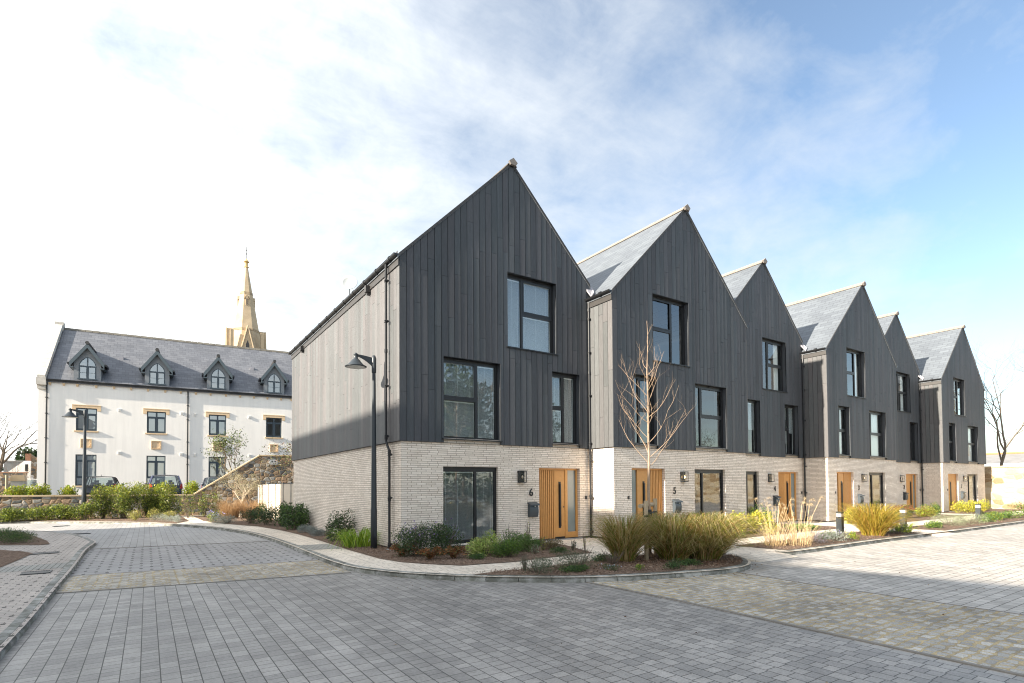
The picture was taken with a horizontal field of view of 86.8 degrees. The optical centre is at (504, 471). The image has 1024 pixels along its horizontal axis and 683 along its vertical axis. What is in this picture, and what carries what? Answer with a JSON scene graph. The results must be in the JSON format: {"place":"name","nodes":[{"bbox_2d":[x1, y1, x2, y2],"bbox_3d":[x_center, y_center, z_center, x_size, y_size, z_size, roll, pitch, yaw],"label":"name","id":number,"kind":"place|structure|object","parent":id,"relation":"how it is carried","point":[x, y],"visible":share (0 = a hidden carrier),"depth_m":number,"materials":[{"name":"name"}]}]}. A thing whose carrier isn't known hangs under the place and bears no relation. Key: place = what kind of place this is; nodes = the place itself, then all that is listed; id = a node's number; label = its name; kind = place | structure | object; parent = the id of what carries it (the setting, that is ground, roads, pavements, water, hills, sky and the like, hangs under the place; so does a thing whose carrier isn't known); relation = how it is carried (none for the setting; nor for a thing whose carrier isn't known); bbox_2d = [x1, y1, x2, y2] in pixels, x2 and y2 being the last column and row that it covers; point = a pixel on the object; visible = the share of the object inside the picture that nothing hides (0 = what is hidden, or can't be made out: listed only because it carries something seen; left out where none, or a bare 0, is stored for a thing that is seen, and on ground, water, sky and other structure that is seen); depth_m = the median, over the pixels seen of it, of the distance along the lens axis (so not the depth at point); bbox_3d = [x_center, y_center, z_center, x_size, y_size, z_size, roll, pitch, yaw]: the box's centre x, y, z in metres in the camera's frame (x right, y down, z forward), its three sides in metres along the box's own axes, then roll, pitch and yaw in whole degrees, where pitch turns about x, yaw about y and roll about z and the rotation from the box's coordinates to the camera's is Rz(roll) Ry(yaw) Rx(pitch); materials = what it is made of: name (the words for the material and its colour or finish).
{"place":"outdoors","nodes":[
{"label":"outdoors","id":0,"kind":"place"},
{"bbox_2d":[0,531,95,650],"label":"pavement","id":1,"kind":"structure","parent":0,"point":[19,593],"depth_m":10.60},
{"bbox_2d":[0,550,30,566],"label":"planting bed","id":2,"kind":"object","parent":1,"relation":"on","point":[7,557],"visible":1,"depth_m":13.54,"materials":[{"name":"brown soil"}]},
{"bbox_2d":[0,531,49,544],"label":"planting bed","id":3,"kind":"object","parent":1,"relation":"on","point":[40,542],"visible":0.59,"depth_m":16.98,"materials":[{"name":"plant"}]},
{"bbox_2d":[0,562,67,572],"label":"pavement band","id":4,"kind":"object","parent":1,"relation":"on","point":[31,567],"visible":1,"depth_m":11.67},
{"bbox_2d":[0,523,1023,682],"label":"road","id":5,"kind":"structure","parent":0,"point":[353,627],"depth_m":6.31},
{"bbox_2d":[0,530,95,659],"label":"kerb","id":6,"kind":"structure","parent":5,"relation":"on","point":[11,628],"depth_m":8.00,"materials":[{"name":"concrete"}]},
{"bbox_2d":[0,523,269,548],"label":"road inlay","id":7,"kind":"object","parent":5,"relation":"on","point":[118,535],"visible":0.77,"depth_m":21.03,"materials":[{"name":"stone"}]},
{"bbox_2d":[0,455,293,519],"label":"rubble wall","id":8,"kind":"structure","parent":5,"relation":"on","point":[265,473],"depth_m":33.96,"materials":[{"name":"stone"}]},
{"bbox_2d":[70,541,317,575],"bbox_3d":[-8.358,2.232,14.622,5.000,0.001,6.500,1,-2,-33],"label":"road inlay","id":9,"kind":"object","parent":5,"relation":"on","point":[111,560],"visible":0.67,"depth_m":14.01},
{"bbox_2d":[56,560,348,592],"bbox_3d":[-6.075,2.124,11.212,5.186,0.001,2.268,0,-2,-27],"label":"setts band","id":10,"kind":"object","parent":5,"relation":"on","point":[155,578],"visible":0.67,"depth_m":11.08,"materials":[{"name":"stone"}]},
{"bbox_2d":[0,521,750,582],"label":"kerb","id":11,"kind":"structure","parent":5,"relation":"on","point":[547,579],"depth_m":10.64,"materials":[{"name":"concrete"}]},
{"bbox_2d":[56,541,1023,676],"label":"road edging","id":12,"kind":"object","parent":5,"relation":"on","point":[909,650],"visible":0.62,"depth_m":7.86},
{"bbox_2d":[593,572,1023,673],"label":"setts band","id":13,"kind":"object","parent":5,"relation":"on","point":[990,638],"visible":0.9,"depth_m":7.43,"materials":[{"name":"stone"}]},
{"bbox_2d":[775,534,929,554],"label":"kerb","id":14,"kind":"structure","parent":5,"relation":"on","point":[823,548],"depth_m":15.39,"materials":[{"name":"concrete"}]},
{"bbox_2d":[740,523,1023,613],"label":"road inlay","id":15,"kind":"object","parent":5,"relation":"on","point":[959,568],"visible":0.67,"depth_m":11.41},
{"bbox_2d":[736,531,955,561],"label":"crossing ramp","id":16,"kind":"structure","parent":15,"relation":"on","point":[765,556],"depth_m":13.20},
{"bbox_2d":[948,520,1023,532],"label":"kerb","id":17,"kind":"structure","parent":5,"relation":"on","point":[985,527],"depth_m":21.27,"materials":[{"name":"concrete"}]},
{"bbox_2d":[984,465,1023,508],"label":"pale stone wall","id":18,"kind":"structure","parent":5,"relation":"on","point":[1004,487],"depth_m":35.19,"materials":[{"name":"stone"}]},
{"bbox_2d":[0,0,1023,471],"label":"sky","id":19,"kind":"structure","parent":0,"point":[145,145],"materials":[{"name":"blue"}]},
{"bbox_2d":[12,511,1023,576],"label":"pavement","id":20,"kind":"structure","parent":0,"point":[351,557],"depth_m":14.03,"materials":[{"name":"concrete"}]},
{"bbox_2d":[1,516,188,522],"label":"planting bed","id":21,"kind":"object","parent":20,"relation":"on","point":[144,519],"visible":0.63,"depth_m":28.47,"materials":[{"name":"brown soil"}]},
{"bbox_2d":[0,506,30,521],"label":"hedge shrub","id":22,"kind":"object","parent":21,"relation":"on","point":[9,514],"visible":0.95,"depth_m":28.03,"materials":[{"name":"green plant"}]},
{"bbox_2d":[17,505,57,520],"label":"hedge shrub","id":23,"kind":"object","parent":21,"relation":"on","point":[35,512],"visible":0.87,"depth_m":28.46,"materials":[{"name":"green plant"}]},
{"bbox_2d":[45,503,80,519],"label":"hedge shrub","id":24,"kind":"object","parent":21,"relation":"on","point":[61,512],"visible":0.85,"depth_m":28.77,"materials":[{"name":"green plant"}]},
{"bbox_2d":[62,408,86,516],"bbox_3d":[-23.406,-0.388,29.341,1.059,6.103,0.729,0,-2,-10],"label":"street lamp","id":25,"kind":"object","parent":21,"relation":"on","point":[70,414],"visible":0.94,"depth_m":29.59,"materials":[{"name":"metal"}]},
{"bbox_2d":[70,501,101,519],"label":"hedge shrub","id":26,"kind":"object","parent":21,"relation":"on","point":[84,510],"visible":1,"depth_m":28.98,"materials":[{"name":"green plant"}]},
{"bbox_2d":[88,483,118,518],"bbox_3d":[-22.292,1.650,30.182,1.487,2.078,1.178,1,-2,-33],"label":"laurel","id":27,"kind":"object","parent":21,"relation":"on","point":[105,505],"visible":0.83,"depth_m":30.00,"materials":[{"name":"green plant"}]},
{"bbox_2d":[110,482,136,518],"bbox_3d":[-21.211,1.599,30.102,1.390,2.090,1.206,0,-2,-9],"label":"laurel","id":28,"kind":"object","parent":21,"relation":"on","point":[123,508],"visible":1,"depth_m":29.97,"materials":[{"name":"green plant"}]},
{"bbox_2d":[129,481,162,517],"bbox_3d":[-20.317,1.599,30.687,1.778,2.176,1.162,1,-2,-33],"label":"laurel","id":29,"kind":"object","parent":21,"relation":"on","point":[146,501],"visible":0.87,"depth_m":30.59,"materials":[{"name":"green plant"}]},
{"bbox_2d":[151,486,182,516],"bbox_3d":[-19.408,1.720,31.084,1.604,1.935,1.232,3,-3,-62],"label":"laurel","id":30,"kind":"object","parent":21,"relation":"on","point":[166,502],"visible":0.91,"depth_m":30.92,"materials":[{"name":"green plant"}]},
{"bbox_2d":[194,515,286,525],"bbox_3d":[-13.928,2.500,28.313,3.400,0.058,11.550,1,-2,-33],"label":"planting bed","id":31,"kind":"object","parent":20,"relation":"on","point":[238,521],"visible":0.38,"depth_m":25.99,"materials":[{"name":"brown soil"}]},
{"bbox_2d":[212,498,248,518],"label":"rust grass","id":32,"kind":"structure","parent":31,"relation":"on","point":[232,508],"depth_m":29.02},
{"bbox_2d":[212,467,262,516],"bbox_3d":[-15.622,1.145,31.699,3.137,2.987,2.632,1,-2,-33],"label":"pale tree","id":33,"kind":"object","parent":31,"relation":"on","point":[242,496],"visible":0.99,"depth_m":31.76,"materials":[{"name":"beige plant"}]},
{"bbox_2d":[251,506,276,524],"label":"evergreen shrub","id":34,"kind":"object","parent":31,"relation":"on","point":[263,515],"visible":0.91,"depth_m":24.02,"materials":[{"name":"green plant"}]},
{"bbox_2d":[259,436,293,482],"bbox_3d":[-12.888,-0.471,33.218,4.388,6.273,5.074,1,-2,-33],"label":"evergreen tree","id":35,"kind":"object","parent":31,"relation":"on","point":[288,463],"visible":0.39,"depth_m":32.75,"materials":[{"name":"green plant"}]},
{"bbox_2d":[257,482,293,518],"bbox_3d":[-12.418,1.580,29.308,0.076,1.930,11.060,1,-2,-33],"label":"fence","id":36,"kind":"object","parent":20,"relation":"on","point":[284,492],"visible":0.53,"depth_m":29.19,"materials":[{"name":"wood"}]},
{"bbox_2d":[259,525,592,564],"bbox_3d":[-4.150,2.183,18.609,5.300,0.055,15.714,1,-2,-38],"label":"planting bed","id":37,"kind":"object","parent":20,"relation":"on","point":[517,557],"visible":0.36,"depth_m":13.13,"materials":[{"name":"brown soil"}]},
{"bbox_2d":[276,500,310,529],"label":"evergreen shrub","id":38,"kind":"object","parent":37,"relation":"on","point":[300,515],"visible":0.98,"depth_m":21.34,"materials":[{"name":"green plant"}]},
{"bbox_2d":[325,508,356,541],"bbox_3d":[-5.101,1.683,16.901,1.070,1.085,1.028,1,-2,-33],"label":"dark shrub","id":39,"kind":"object","parent":37,"relation":"on","point":[336,521],"visible":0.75,"depth_m":16.89,"materials":[{"name":"green plant"}]},
{"bbox_2d":[324,526,382,549],"bbox_3d":[-4.147,1.957,15.312,1.978,0.768,2.028,1,-2,-33],"label":"strap leaved plant","id":40,"kind":"object","parent":37,"relation":"on","point":[352,540],"visible":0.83,"depth_m":15.02,"materials":[{"name":"green plant"}]},
{"bbox_2d":[345,353,376,548],"bbox_3d":[-3.838,-0.486,14.416,0.828,5.375,0.570,0,-2,-10],"label":"street lamp","id":41,"kind":"object","parent":37,"relation":"on","point":[355,363],"visible":0.98,"depth_m":14.60,"materials":[{"name":"metal"}]},
{"bbox_2d":[390,519,439,556],"bbox_3d":[-2.133,1.610,12.985,1.221,0.913,0.929,1,-2,-33],"label":"purple flowering shrub","id":42,"kind":"object","parent":37,"relation":"on","point":[420,541],"visible":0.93,"depth_m":12.85,"materials":[{"name":"green plant"}]},
{"bbox_2d":[423,518,465,555],"bbox_3d":[-1.563,1.620,13.482,0.908,0.931,1.198,-2,-2,40],"label":"purple flowering shrub","id":43,"kind":"object","parent":37,"relation":"on","point":[444,539],"visible":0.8,"depth_m":13.33,"materials":[{"name":"green plant"}]},
{"bbox_2d":[465,528,500,556],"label":"variegated shrub","id":44,"kind":"object","parent":37,"relation":"on","point":[478,545],"visible":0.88,"depth_m":13.03,"materials":[{"name":"green plant"}]},
{"bbox_2d":[489,537,524,557],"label":"bright green shrub","id":45,"kind":"object","parent":37,"relation":"on","point":[505,549],"visible":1,"depth_m":12.75,"materials":[{"name":"green plant"}]},
{"bbox_2d":[498,529,539,551],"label":"bright green shrub","id":46,"kind":"object","parent":37,"relation":"on","point":[526,539],"visible":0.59,"depth_m":13.57,"materials":[{"name":"green plant"}]},
{"bbox_2d":[288,158,590,549],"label":"terraced house","id":47,"kind":"structure","parent":20,"relation":"on","point":[465,322],"depth_m":16.13,"materials":[{"name":"wood"}]},
{"bbox_2d":[443,467,496,544],"bbox_3d":[-1.014,0.938,15.338,1.780,2.140,0.106,1,-2,-33],"label":"window","id":48,"kind":"structure","parent":47,"relation":"in","point":[473,470],"depth_m":15.40,"materials":[{"name":"glass"}]},
{"bbox_2d":[442,356,502,441],"bbox_3d":[-0.953,-2.008,15.331,1.940,2.290,0.315,1,-2,-33],"label":"window","id":49,"kind":"structure","parent":47,"relation":"in","point":[448,360],"depth_m":15.47,"materials":[{"name":"glass"}]},
{"bbox_2d":[506,272,558,355],"bbox_3d":[0.786,-4.773,16.564,1.930,2.260,0.315,1,-2,-33],"label":"window","id":50,"kind":"structure","parent":47,"relation":"in","point":[522,280],"depth_m":16.69,"materials":[{"name":"glass"}]},
{"bbox_2d":[539,468,577,538],"bbox_3d":[1.661,1.003,17.093,1.620,2.210,0.125,1,-2,-33],"label":"door","id":51,"kind":"structure","parent":47,"relation":"in","point":[558,499],"depth_m":17.08,"materials":[{"name":"brown wood"}]},
{"bbox_2d":[551,371,581,445],"bbox_3d":[1.880,-1.977,17.202,1.210,2.290,0.315,1,-2,-33],"label":"window","id":52,"kind":"structure","parent":47,"relation":"in","point":[562,376],"depth_m":17.30,"materials":[{"name":"black metal"}]},
{"bbox_2d":[479,554,742,574],"bbox_3d":[2.648,1.950,11.237,6.430,0.057,2.292,1,-2,-33],"label":"planting bed","id":53,"kind":"object","parent":20,"relation":"on","point":[615,572],"visible":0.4,"depth_m":10.86,"materials":[{"name":"brown soil"}]},
{"bbox_2d":[2,515,1021,588],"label":"bark chips","id":54,"kind":"object","parent":53,"relation":"on","point":[638,558],"visible":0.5,"depth_m":11.85,"materials":[{"name":"brown wood"}]},
{"bbox_2d":[516,557,567,574],"bbox_3d":[0.690,1.800,10.358,0.752,0.350,1.083,-2,-2,42],"label":"rosemary","id":55,"kind":"object","parent":53,"relation":"on","point":[538,564],"visible":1,"depth_m":10.35,"materials":[{"name":"green plant"}]},
{"bbox_2d":[551,548,601,567],"bbox_3d":[1.411,1.766,10.972,1.210,0.449,0.817,0,-2,-8],"label":"rosemary","id":56,"kind":"object","parent":53,"relation":"on","point":[575,559],"visible":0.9,"depth_m":10.94,"materials":[{"name":"green plant"}]},
{"bbox_2d":[578,513,670,561],"bbox_3d":[2.651,1.450,12.039,2.270,1.058,2.279,1,-2,-33],"label":"grass clump","id":57,"kind":"object","parent":53,"relation":"on","point":[618,537],"visible":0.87,"depth_m":11.80,"materials":[{"name":"plant"}]},
{"bbox_2d":[615,325,696,556],"bbox_3d":[3.443,-0.761,12.758,1.596,5.552,1.928,-2,-2,39],"label":"staked tree","id":58,"kind":"object","parent":53,"relation":"on","point":[649,465],"visible":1,"depth_m":12.61,"materials":[{"name":"brown plant"}]},
{"bbox_2d":[612,509,745,560],"bbox_3d":[3.897,1.425,12.192,3.129,1.100,3.144,1,-2,-33],"label":"grass clump","id":59,"kind":"object","parent":53,"relation":"on","point":[670,549],"visible":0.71,"depth_m":11.80,"materials":[{"name":"plant"}]},
{"bbox_2d":[642,510,791,560],"bbox_3d":[4.651,1.432,12.198,3.149,1.079,3.183,1,-2,-33],"label":"grass clump","id":60,"kind":"object","parent":53,"relation":"on","point":[704,552],"visible":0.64,"depth_m":11.77,"materials":[{"name":"plant"}]},
{"bbox_2d":[577,204,748,538],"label":"terraced house","id":61,"kind":"structure","parent":20,"relation":"on","point":[663,277],"depth_m":18.52,"materials":[{"name":"wood"}]},
{"bbox_2d":[634,374,659,445],"bbox_3d":[4.532,-1.982,17.632,1.190,2.290,0.289,1,-2,-33],"label":"window","id":62,"kind":"structure","parent":61,"relation":"in","point":[638,377],"depth_m":17.66,"materials":[{"name":"black metal"}]},
{"bbox_2d":[632,468,662,529],"bbox_3d":[4.619,1.001,17.740,1.550,2.210,0.125,1,-2,-33],"label":"door","id":63,"kind":"structure","parent":61,"relation":"in","point":[639,475],"depth_m":17.68,"materials":[{"name":"brown wood"}]},
{"bbox_2d":[652,293,690,366],"bbox_3d":[5.583,-4.754,18.410,1.910,2.260,0.289,1,-2,-33],"label":"window","id":64,"kind":"structure","parent":61,"relation":"in","point":[669,301],"depth_m":18.57,"materials":[{"name":"black metal"}]},
{"bbox_2d":[695,469,723,516],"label":"window","id":65,"kind":"structure","parent":61,"relation":"in","point":[701,471],"depth_m":19.50,"materials":[{"name":"black metal"}]},
{"bbox_2d":[695,383,728,449],"bbox_3d":[7.365,-1.950,19.503,1.900,2.290,0.289,1,-2,-33],"label":"window","id":66,"kind":"structure","parent":61,"relation":"in","point":[700,386],"depth_m":19.55,"materials":[{"name":"black metal"}]},
{"bbox_2d":[653,258,803,522],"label":"terraced house","id":67,"kind":"structure","parent":20,"relation":"on","point":[774,463],"depth_m":23.73,"materials":[{"name":"wood"}]},
{"bbox_2d":[746,399,760,453],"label":"window","id":68,"kind":"structure","parent":67,"relation":"in","point":[753,414],"depth_m":23.09,"materials":[{"name":"black metal"}]},
{"bbox_2d":[762,337,787,392],"bbox_3d":[11.734,-4.650,23.848,1.930,2.260,0.405,1,-2,-33],"label":"window","id":69,"kind":"structure","parent":67,"relation":"in","point":[775,366],"depth_m":24.26,"materials":[{"name":"glass"}]},
{"bbox_2d":[778,472,796,521],"bbox_3d":[12.634,1.125,24.339,1.620,2.210,0.125,1,-2,-33],"label":"door","id":70,"kind":"structure","parent":67,"relation":"in","point":[786,480],"depth_m":24.35,"materials":[{"name":"brown wood"}]},
{"bbox_2d":[785,404,800,455],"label":"window","id":71,"kind":"structure","parent":67,"relation":"in","point":[788,427],"depth_m":24.61,"materials":[{"name":"black metal"}]},
{"bbox_2d":[723,523,835,537],"bbox_3d":[8.869,2.135,19.798,8.150,0.052,3.000,1,-2,-33],"label":"planting bed","id":72,"kind":"object","parent":20,"relation":"on","point":[822,528],"visible":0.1,"depth_m":19.90,"materials":[{"name":"brown soil"}]},
{"bbox_2d":[746,510,776,533],"bbox_3d":[8.720,1.715,18.501,0.974,0.894,1.054,1,-2,-33],"label":"euonymus","id":73,"kind":"object","parent":72,"relation":"on","point":[757,521],"visible":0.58,"depth_m":18.47,"materials":[{"name":"yellow plant"}]},
{"bbox_2d":[739,531,918,549],"bbox_3d":[10.309,2.046,16.711,8.550,0.054,1.440,1,-2,-33],"label":"planting bed","id":74,"kind":"object","parent":20,"relation":"on","point":[789,547],"visible":0.48,"depth_m":15.55,"materials":[{"name":"brown soil"}]},
{"bbox_2d":[827,502,926,535],"bbox_3d":[12.024,1.528,17.596,3.073,1.078,2.937,1,-2,-33],"label":"grass clump","id":75,"kind":"object","parent":74,"relation":"on","point":[873,522],"visible":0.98,"depth_m":17.28,"materials":[{"name":"plant"}]},
{"bbox_2d":[785,281,898,521],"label":"terraced house","id":76,"kind":"structure","parent":20,"relation":"on","point":[850,433],"depth_m":25.53,"materials":[{"name":"wood"}]},
{"bbox_2d":[838,405,850,455],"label":"window","id":77,"kind":"structure","parent":76,"relation":"in","point":[840,408],"depth_m":25.21,"materials":[{"name":"black metal"}]},
{"bbox_2d":[837,472,851,517],"bbox_3d":[15.583,1.123,24.982,1.550,2.210,0.125,1,-2,-33],"label":"door","id":78,"kind":"structure","parent":76,"relation":"in","point":[843,478],"depth_m":25.02,"materials":[{"name":"brown wood"}]},
{"bbox_2d":[846,347,866,398],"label":"window","id":79,"kind":"structure","parent":76,"relation":"in","point":[854,362],"depth_m":26.10,"materials":[{"name":"glass"}]},
{"bbox_2d":[869,410,887,457],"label":"window","id":80,"kind":"structure","parent":76,"relation":"in","point":[873,415],"depth_m":27.17,"materials":[{"name":"glass"}]},
{"bbox_2d":[849,311,920,512],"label":"terraced house","id":81,"kind":"structure","parent":20,"relation":"on","point":[908,462],"depth_m":31.32,"materials":[{"name":"wood"}]},
{"bbox_2d":[896,371,910,412],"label":"window","id":82,"kind":"structure","parent":81,"relation":"in","point":[900,374],"depth_m":31.54,"materials":[{"name":"black metal"}]},
{"bbox_2d":[906,474,915,510],"bbox_3d":[23.622,1.247,31.597,1.620,2.210,0.125,1,-2,-33],"label":"door","id":83,"kind":"structure","parent":81,"relation":"in","point":[910,478],"depth_m":31.70,"materials":[{"name":"brown wood"}]},
{"bbox_2d":[903,324,985,512],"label":"terraced house","id":84,"kind":"structure","parent":20,"relation":"on","point":[953,455],"depth_m":32.63,"materials":[{"name":"wood"}]},
{"bbox_2d":[948,474,956,510],"bbox_3d":[26.530,1.245,32.212,1.550,2.210,0.125,1,-2,-33],"label":"door","id":85,"kind":"structure","parent":84,"relation":"in","point":[951,477],"depth_m":32.28,"materials":[{"name":"brown wood"}]},
{"bbox_2d":[910,515,1023,529],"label":"planting bed","id":86,"kind":"object","parent":20,"relation":"on","point":[1012,519],"visible":0.49,"depth_m":21.78,"materials":[{"name":"brown soil"}]},
{"bbox_2d":[958,337,1023,465],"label":"bare tree","id":87,"kind":"object","parent":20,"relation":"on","point":[1002,458],"visible":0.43,"depth_m":37.64,"materials":[{"name":"brown plant"}]},
{"bbox_2d":[751,496,795,546],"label":"feather grass","id":88,"kind":"object","parent":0,"point":[777,537],"depth_m":14.74,"materials":[{"name":"beige plant"}]},
{"bbox_2d":[772,496,825,546],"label":"feather grass","id":89,"kind":"object","parent":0,"point":[795,541],"depth_m":14.80,"materials":[{"name":"beige plant"}]},
{"label":"car park","id":90,"kind":"structure","parent":0,"visible":0},
{"bbox_2d":[0,389,37,471],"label":"bare tree","id":91,"kind":"object","parent":90,"relation":"on","point":[2,457],"visible":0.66,"depth_m":48.67,"materials":[{"name":"brown plant"}]},
{"bbox_2d":[8,460,33,485],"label":"white outbuilding","id":92,"kind":"structure","parent":90,"relation":"on","point":[24,467],"depth_m":46.50,"materials":[{"name":"paint"}]},
{"bbox_2d":[27,483,51,494],"bbox_3d":[-26.205,1.180,30.467,1.196,1.168,0.892,1,-2,-33],"label":"choisya","id":93,"kind":"object","parent":90,"relation":"on","point":[41,490],"visible":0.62,"depth_m":30.43,"materials":[{"name":"green plant"}]},
{"bbox_2d":[86,475,123,494],"bbox_3d":[-25.830,1.034,34.835,2.050,1.638,4.025,1,-2,-31],"label":"parked car","id":94,"kind":"object","parent":90,"relation":"on","point":[90,485],"visible":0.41,"depth_m":33.90,"materials":[{"name":"grey paint"}]},
{"bbox_2d":[144,473,182,493],"bbox_3d":[-22.966,1.009,36.489,2.230,1.739,4.525,1,-2,-35],"label":"parked car","id":95,"kind":"object","parent":90,"relation":"on","point":[179,485],"visible":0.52,"depth_m":35.55,"materials":[{"name":"blue paint"}]},
{"bbox_2d":[36,321,291,494],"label":"rendered building","id":96,"kind":"structure","parent":90,"relation":"on","point":[152,406],"depth_m":41.05,"materials":[{"name":"paint"}]},
{"bbox_2d":[73,454,96,486],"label":"window","id":97,"kind":"structure","parent":96,"relation":"in","point":[78,461],"depth_m":38.44,"materials":[{"name":"glass"}]},
{"bbox_2d":[72,404,100,431],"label":"window","id":98,"kind":"structure","parent":96,"relation":"in","point":[74,406],"depth_m":38.50,"materials":[{"name":"grey stone"}]},
{"bbox_2d":[146,456,165,484],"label":"window","id":99,"kind":"structure","parent":96,"relation":"in","point":[155,461],"depth_m":40.50,"materials":[{"name":"glass"}]},
{"bbox_2d":[143,408,169,434],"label":"window","id":100,"kind":"structure","parent":96,"relation":"in","point":[145,410],"depth_m":40.53,"materials":[{"name":"grey stone"}]},
{"bbox_2d":[208,457,225,481],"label":"window","id":101,"kind":"structure","parent":96,"relation":"in","point":[210,474],"depth_m":42.45,"materials":[{"name":"glass"}]},
{"bbox_2d":[206,411,229,436],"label":"window","id":102,"kind":"structure","parent":96,"relation":"in","point":[227,415],"depth_m":42.50,"materials":[{"name":"grey stone"}]},
{"bbox_2d":[263,414,284,438],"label":"window","id":103,"kind":"structure","parent":96,"relation":"in","point":[273,417],"depth_m":44.52,"materials":[{"name":"grey stone"}]},
{"bbox_2d":[201,428,250,472],"bbox_3d":[-18.515,-0.654,36.018,2.858,5.054,2.592,0,-2,-8],"label":"evergreen tree","id":104,"kind":"object","parent":90,"relation":"on","point":[218,442],"visible":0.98,"depth_m":35.89,"materials":[{"name":"green plant"}]},
{"label":"ground","id":105,"kind":"structure","parent":0,"visible":0},
{"bbox_2d":[225,247,266,348],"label":"church","id":106,"kind":"structure","parent":105,"relation":"on","point":[244,332],"depth_m":98.84,"materials":[{"name":"stone"}]},
{"bbox_2d":[984,452,1023,465],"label":"distant house","id":107,"kind":"structure","parent":105,"relation":"on","point":[1010,459],"depth_m":50.23,"materials":[{"name":"paint"}]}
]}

